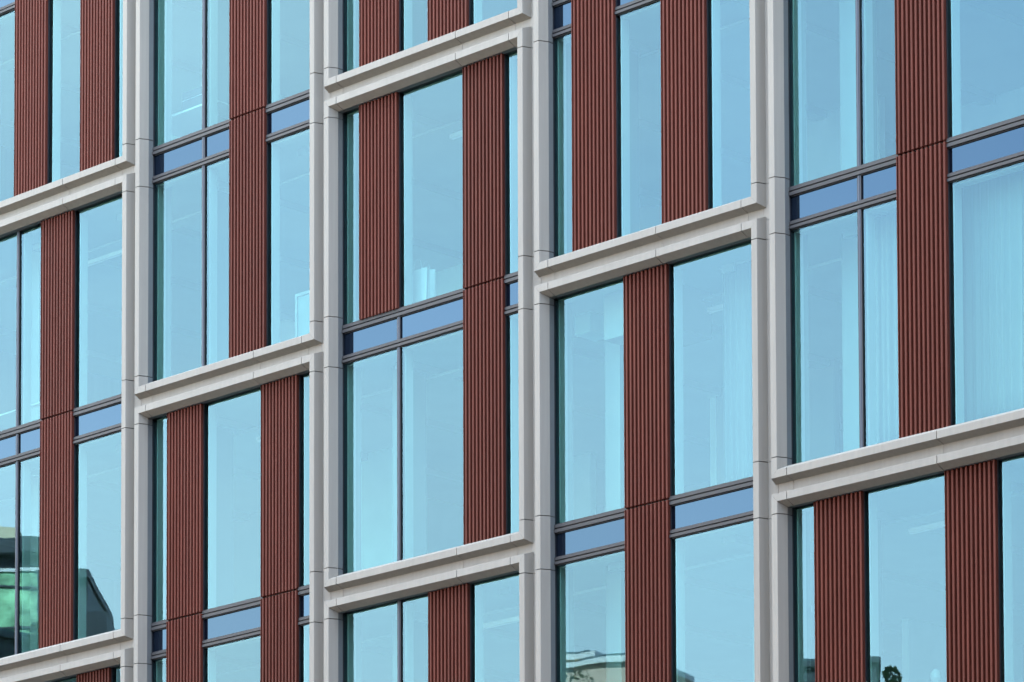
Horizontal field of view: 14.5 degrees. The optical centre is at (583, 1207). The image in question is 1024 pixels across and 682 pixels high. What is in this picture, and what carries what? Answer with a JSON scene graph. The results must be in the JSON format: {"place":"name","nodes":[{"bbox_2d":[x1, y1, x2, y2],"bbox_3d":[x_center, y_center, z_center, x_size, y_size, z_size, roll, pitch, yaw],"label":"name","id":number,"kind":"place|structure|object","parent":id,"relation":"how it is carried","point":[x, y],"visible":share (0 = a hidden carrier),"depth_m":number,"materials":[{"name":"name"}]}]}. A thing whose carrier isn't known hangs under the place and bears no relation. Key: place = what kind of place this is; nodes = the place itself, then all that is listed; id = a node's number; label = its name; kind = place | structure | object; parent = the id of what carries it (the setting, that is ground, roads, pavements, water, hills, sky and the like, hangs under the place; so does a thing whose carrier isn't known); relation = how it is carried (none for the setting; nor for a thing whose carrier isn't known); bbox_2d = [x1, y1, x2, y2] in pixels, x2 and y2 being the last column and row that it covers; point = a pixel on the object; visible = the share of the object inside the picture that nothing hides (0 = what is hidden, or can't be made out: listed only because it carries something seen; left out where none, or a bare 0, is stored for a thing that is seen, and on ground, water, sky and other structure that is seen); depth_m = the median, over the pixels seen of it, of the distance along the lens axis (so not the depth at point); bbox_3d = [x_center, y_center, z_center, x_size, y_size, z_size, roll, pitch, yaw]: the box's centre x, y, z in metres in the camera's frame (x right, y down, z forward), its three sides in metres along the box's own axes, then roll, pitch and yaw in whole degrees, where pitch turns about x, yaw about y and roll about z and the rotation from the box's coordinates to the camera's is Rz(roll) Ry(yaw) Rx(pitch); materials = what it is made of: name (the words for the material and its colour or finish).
{"place":"outdoors","nodes":[
{"label":"outdoors","id":0,"kind":"place"},
{"bbox_2d":[172,101,228,136],"bbox_3d":[-5.797,-16.048,60.643,1.600,0.745,0.760,-4,-6,45],"label":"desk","id":1,"kind":"object","parent":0,"point":[187,122],"visible":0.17,"depth_m":60.61,"materials":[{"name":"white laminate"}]},
{"bbox_2d":[182,86,201,110],"bbox_3d":[-5.864,-16.648,60.764,0.540,0.470,0.200,-4,-6,45],"label":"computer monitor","id":2,"kind":"object","parent":1,"relation":"on","point":[191,98],"visible":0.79,"depth_m":60.78,"materials":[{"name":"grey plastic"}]},
{"bbox_2d":[295,290,309,337],"bbox_3d":[-3.849,-12.832,58.779,1.080,1.245,0.500,-4,-6,45],"label":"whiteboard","id":3,"kind":"object","parent":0,"point":[302,313],"visible":0.2,"depth_m":59.06,"materials":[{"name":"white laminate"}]},
{"bbox_2d":[930,669,941,681],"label":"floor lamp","id":4,"kind":"object","parent":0,"point":[935,675],"visible":1,"depth_m":50.40,"materials":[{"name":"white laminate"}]},
{"label":"ground","id":5,"kind":"structure","parent":0,"visible":0},
{"bbox_2d":[0,0,1023,681],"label":"office building","id":6,"kind":"structure","parent":5,"relation":"on","point":[500,456],"depth_m":56.27,"materials":[{"name":"blue glass"}]},
{"bbox_2d":[0,8,14,24],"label":"window","id":7,"kind":"structure","parent":6,"relation":"in","point":[7,16],"depth_m":63.05,"materials":[{"name":"glass"}]},
{"bbox_2d":[0,462,15,576],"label":"window","id":8,"kind":"structure","parent":6,"relation":"in","point":[11,466],"depth_m":62.32,"materials":[{"name":"glass"}]},
{"bbox_2d":[0,232,16,430],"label":"window","id":9,"kind":"structure","parent":6,"relation":"in","point":[10,238],"depth_m":62.65,"materials":[{"name":"glass"}]},
{"bbox_2d":[0,402,39,428],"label":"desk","id":10,"kind":"object","parent":6,"relation":"on","point":[7,420],"visible":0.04,"depth_m":63.95,"materials":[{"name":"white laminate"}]},
{"bbox_2d":[17,454,39,653],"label":"window","id":11,"kind":"structure","parent":6,"relation":"in","point":[24,466],"depth_m":62.09,"materials":[{"name":"glass"}]},
{"bbox_2d":[18,223,40,425],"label":"window","id":12,"kind":"structure","parent":6,"relation":"in","point":[25,235],"depth_m":62.35,"materials":[{"name":"glass"}]},
{"bbox_2d":[47,0,60,183],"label":"window","id":13,"kind":"structure","parent":6,"relation":"in","point":[54,6],"depth_m":62.12,"materials":[{"name":"glass"}]},
{"bbox_2d":[53,676,75,681],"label":"window","id":14,"kind":"structure","parent":6,"relation":"in","point":[72,679],"depth_m":61.11,"materials":[{"name":"glass"}]},
{"bbox_2d":[73,430,120,639],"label":"window","id":15,"kind":"structure","parent":6,"relation":"in","point":[80,449],"depth_m":61.11,"materials":[{"name":"glass"}]},
{"bbox_2d":[74,194,121,408],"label":"window","id":16,"kind":"structure","parent":6,"relation":"in","point":[81,215],"depth_m":61.37,"materials":[{"name":"glass"}]},
{"bbox_2d":[111,666,119,681],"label":"window","id":17,"kind":"structure","parent":6,"relation":"in","point":[115,671],"depth_m":60.30,"materials":[{"name":"glass"}]},
{"bbox_2d":[114,0,122,158],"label":"window","id":18,"kind":"structure","parent":6,"relation":"in","point":[118,3],"depth_m":60.94,"materials":[{"name":"glass"}]},
{"bbox_2d":[151,656,165,681],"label":"window","id":19,"kind":"structure","parent":6,"relation":"in","point":[158,665],"depth_m":59.64,"materials":[{"name":"glass"}]},
{"bbox_2d":[151,415,166,622],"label":"window","id":20,"kind":"structure","parent":6,"relation":"in","point":[158,424],"depth_m":59.82,"materials":[{"name":"glass"}]},
{"bbox_2d":[152,166,201,381],"bbox_3d":[-5.943,-13.792,59.688,1.151,3.065,0.226,-4,-6,45],"label":"window","id":21,"kind":"structure","parent":6,"relation":"in","point":[159,188],"depth_m":60.06,"materials":[{"name":"glass"}]},
{"bbox_2d":[153,0,202,147],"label":"window","id":22,"kind":"structure","parent":6,"relation":"in","point":[159,51],"depth_m":60.30,"materials":[{"name":"glass"}]},
{"bbox_2d":[204,0,225,127],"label":"window","id":23,"kind":"structure","parent":6,"relation":"in","point":[211,6],"depth_m":59.45,"materials":[{"name":"glass"}]},
{"bbox_2d":[204,156,228,365],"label":"window","id":24,"kind":"structure","parent":6,"relation":"in","point":[210,169],"depth_m":59.23,"materials":[{"name":"glass"}]},
{"bbox_2d":[203,634,259,681],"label":"window","id":25,"kind":"structure","parent":6,"relation":"in","point":[209,653],"depth_m":58.77,"materials":[{"name":"glass"}]},
{"bbox_2d":[203,387,260,610],"bbox_3d":[-5.008,-10.287,58.527,1.366,3.089,0.226,-4,-6,45],"label":"window","id":26,"kind":"structure","parent":6,"relation":"in","point":[210,408],"depth_m":58.97,"materials":[{"name":"glass"}]},
{"bbox_2d":[266,127,309,346],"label":"window","id":27,"kind":"structure","parent":6,"relation":"in","point":[273,147],"depth_m":58.24,"materials":[{"name":"glass"}]},
{"bbox_2d":[267,0,308,104],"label":"window","id":28,"kind":"structure","parent":6,"relation":"in","point":[273,6],"depth_m":58.46,"materials":[{"name":"glass"}]},
{"bbox_2d":[299,623,308,681],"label":"window","id":29,"kind":"structure","parent":6,"relation":"in","point":[304,628],"depth_m":57.30,"materials":[{"name":"glass"}]},
{"bbox_2d":[299,372,309,586],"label":"window","id":30,"kind":"structure","parent":6,"relation":"in","point":[304,572],"depth_m":57.48,"materials":[{"name":"glass"}]},
{"bbox_2d":[342,0,355,72],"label":"window","id":31,"kind":"structure","parent":6,"relation":"in","point":[349,6],"depth_m":57.30,"materials":[{"name":"glass"}]},
{"bbox_2d":[342,107,358,324],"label":"window","id":32,"kind":"structure","parent":6,"relation":"in","point":[349,117],"depth_m":57.12,"materials":[{"name":"glass"}]},
{"bbox_2d":[342,347,397,573],"bbox_3d":[-2.918,-10.427,56.466,1.152,3.065,0.226,-4,-6,45],"label":"window","id":33,"kind":"structure","parent":6,"relation":"in","point":[349,368],"depth_m":56.84,"materials":[{"name":"glass"}]},
{"bbox_2d":[343,601,397,681],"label":"window","id":34,"kind":"structure","parent":6,"relation":"in","point":[349,618],"depth_m":56.65,"materials":[{"name":"glass"}]},
{"bbox_2d":[399,0,411,51],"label":"window","id":35,"kind":"structure","parent":6,"relation":"in","point":[405,6],"depth_m":56.45,"materials":[{"name":"glass"}]},
{"bbox_2d":[400,594,427,681],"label":"window","id":36,"kind":"structure","parent":6,"relation":"in","point":[406,605],"depth_m":55.82,"materials":[{"name":"glass"}]},
{"bbox_2d":[413,259,435,302],"bbox_3d":[-2.273,-12.845,56.514,0.380,0.934,0.200,-4,-6,45],"label":"carrier bag","id":37,"kind":"object","parent":6,"relation":"on","point":[424,284],"visible":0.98,"depth_m":56.42,"materials":[{"name":"white paper"}]},
{"bbox_2d":[399,70,461,307],"bbox_3d":[-2.017,-14.104,55.820,1.364,3.089,0.226,-4,-6,45],"label":"window","id":38,"kind":"structure","parent":6,"relation":"in","point":[405,97],"depth_m":56.26,"materials":[{"name":"glass"}]},
{"bbox_2d":[400,328,462,559],"bbox_3d":[-1.998,-10.496,55.559,1.354,3.065,0.226,-4,-6,45],"label":"window","id":39,"kind":"structure","parent":6,"relation":"in","point":[406,351],"depth_m":56.00,"materials":[{"name":"glass"}]},
{"bbox_2d":[469,0,481,25],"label":"window","id":40,"kind":"structure","parent":6,"relation":"in","point":[475,6],"depth_m":55.44,"materials":[{"name":"glass"}]},
{"bbox_2d":[470,572,518,681],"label":"window","id":41,"kind":"structure","parent":6,"relation":"in","point":[476,589],"depth_m":54.82,"materials":[{"name":"glass"}]},
{"bbox_2d":[504,50,517,274],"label":"window","id":42,"kind":"structure","parent":6,"relation":"in","point":[510,59],"depth_m":54.80,"materials":[{"name":"glass"}]},
{"bbox_2d":[505,311,518,533],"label":"window","id":43,"kind":"structure","parent":6,"relation":"in","point":[511,320],"depth_m":54.53,"materials":[{"name":"glass"}]},
{"bbox_2d":[552,32,570,256],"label":"window","id":44,"kind":"structure","parent":6,"relation":"in","point":[559,43],"depth_m":54.14,"materials":[{"name":"glass"}]},
{"bbox_2d":[553,278,622,524],"bbox_3d":[0.169,-10.676,53.424,1.373,3.089,0.226,-4,-6,45],"label":"window","id":45,"kind":"structure","parent":6,"relation":"in","point":[560,303],"depth_m":53.87,"materials":[{"name":"glass"}]},
{"bbox_2d":[555,549,624,681],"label":"window","id":46,"kind":"structure","parent":6,"relation":"in","point":[561,570],"depth_m":53.66,"materials":[{"name":"glass"}]},
{"bbox_2d":[616,0,659,237],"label":"window","id":47,"kind":"structure","parent":6,"relation":"in","point":[622,19],"depth_m":53.31,"materials":[{"name":"glass"}]},
{"bbox_2d":[669,240,752,496],"bbox_3d":[1.760,-10.796,51.856,1.594,3.089,0.226,-4,-6,45],"label":"window","id":48,"kind":"structure","parent":6,"relation":"in","point":[675,269],"depth_m":52.38,"materials":[{"name":"glass"}]},
{"bbox_2d":[671,519,752,681],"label":"window","id":49,"kind":"structure","parent":6,"relation":"in","point":[677,543],"depth_m":52.16,"materials":[{"name":"glass"}]},
{"bbox_2d":[707,0,721,209],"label":"window","id":50,"kind":"structure","parent":6,"relation":"in","point":[713,6],"depth_m":52.15,"materials":[{"name":"glass"}]},
{"bbox_2d":[719,258,752,482],"bbox_3d":[2.127,-10.737,52.365,0.950,3.236,0.066,-4,-6,45],"label":"curtain","id":51,"kind":"object","parent":6,"relation":"hanging from","point":[737,342],"visible":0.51,"depth_m":52.48,"materials":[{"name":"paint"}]},
{"bbox_2d":[792,503,813,681],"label":"window","id":52,"kind":"structure","parent":6,"relation":"in","point":[798,513],"depth_m":50.69,"materials":[{"name":"glass"}]},
{"bbox_2d":[788,0,857,186],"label":"window","id":53,"kind":"structure","parent":6,"relation":"in","point":[794,6],"depth_m":51.15,"materials":[{"name":"glass"}]},
{"bbox_2d":[789,209,859,464],"bbox_3d":[3.098,-10.879,50.537,1.147,3.065,0.226,-4,-6,45],"label":"window","id":54,"kind":"structure","parent":6,"relation":"in","point":[796,234],"depth_m":50.90,"materials":[{"name":"glass"}]},
{"bbox_2d":[859,0,895,164],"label":"window","id":55,"kind":"structure","parent":6,"relation":"in","point":[865,6],"depth_m":50.31,"materials":[{"name":"glass"}]},
{"bbox_2d":[861,198,896,446],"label":"window","id":56,"kind":"structure","parent":6,"relation":"in","point":[867,213],"depth_m":50.08,"materials":[{"name":"glass"}]},
{"bbox_2d":[874,209,898,443],"bbox_3d":[3.946,-10.894,50.291,1.000,3.236,0.074,-4,-6,45],"label":"curtain","id":57,"kind":"object","parent":6,"relation":"hanging from","point":[887,396],"visible":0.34,"depth_m":50.44,"materials":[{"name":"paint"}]},
{"bbox_2d":[864,473,943,681],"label":"window","id":58,"kind":"structure","parent":6,"relation":"in","point":[870,496],"depth_m":49.83,"materials":[{"name":"glass"}]},
{"bbox_2d":[946,0,1021,137],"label":"window","id":59,"kind":"structure","parent":6,"relation":"in","point":[952,6],"depth_m":49.31,"materials":[{"name":"glass"}]},
{"bbox_2d":[948,160,1023,425],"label":"window","id":60,"kind":"structure","parent":6,"relation":"in","point":[955,187],"depth_m":49.08,"materials":[{"name":"glass"}]},
{"bbox_2d":[962,170,1023,421],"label":"curtain","id":61,"kind":"object","parent":6,"relation":"hanging from","point":[993,264],"visible":0.84,"depth_m":49.08,"materials":[{"name":"fabric"}]},
{"bbox_2d":[997,454,1023,681],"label":"window","id":62,"kind":"structure","parent":6,"relation":"in","point":[1003,465],"depth_m":48.36,"materials":[{"name":"glass"}]}
]}

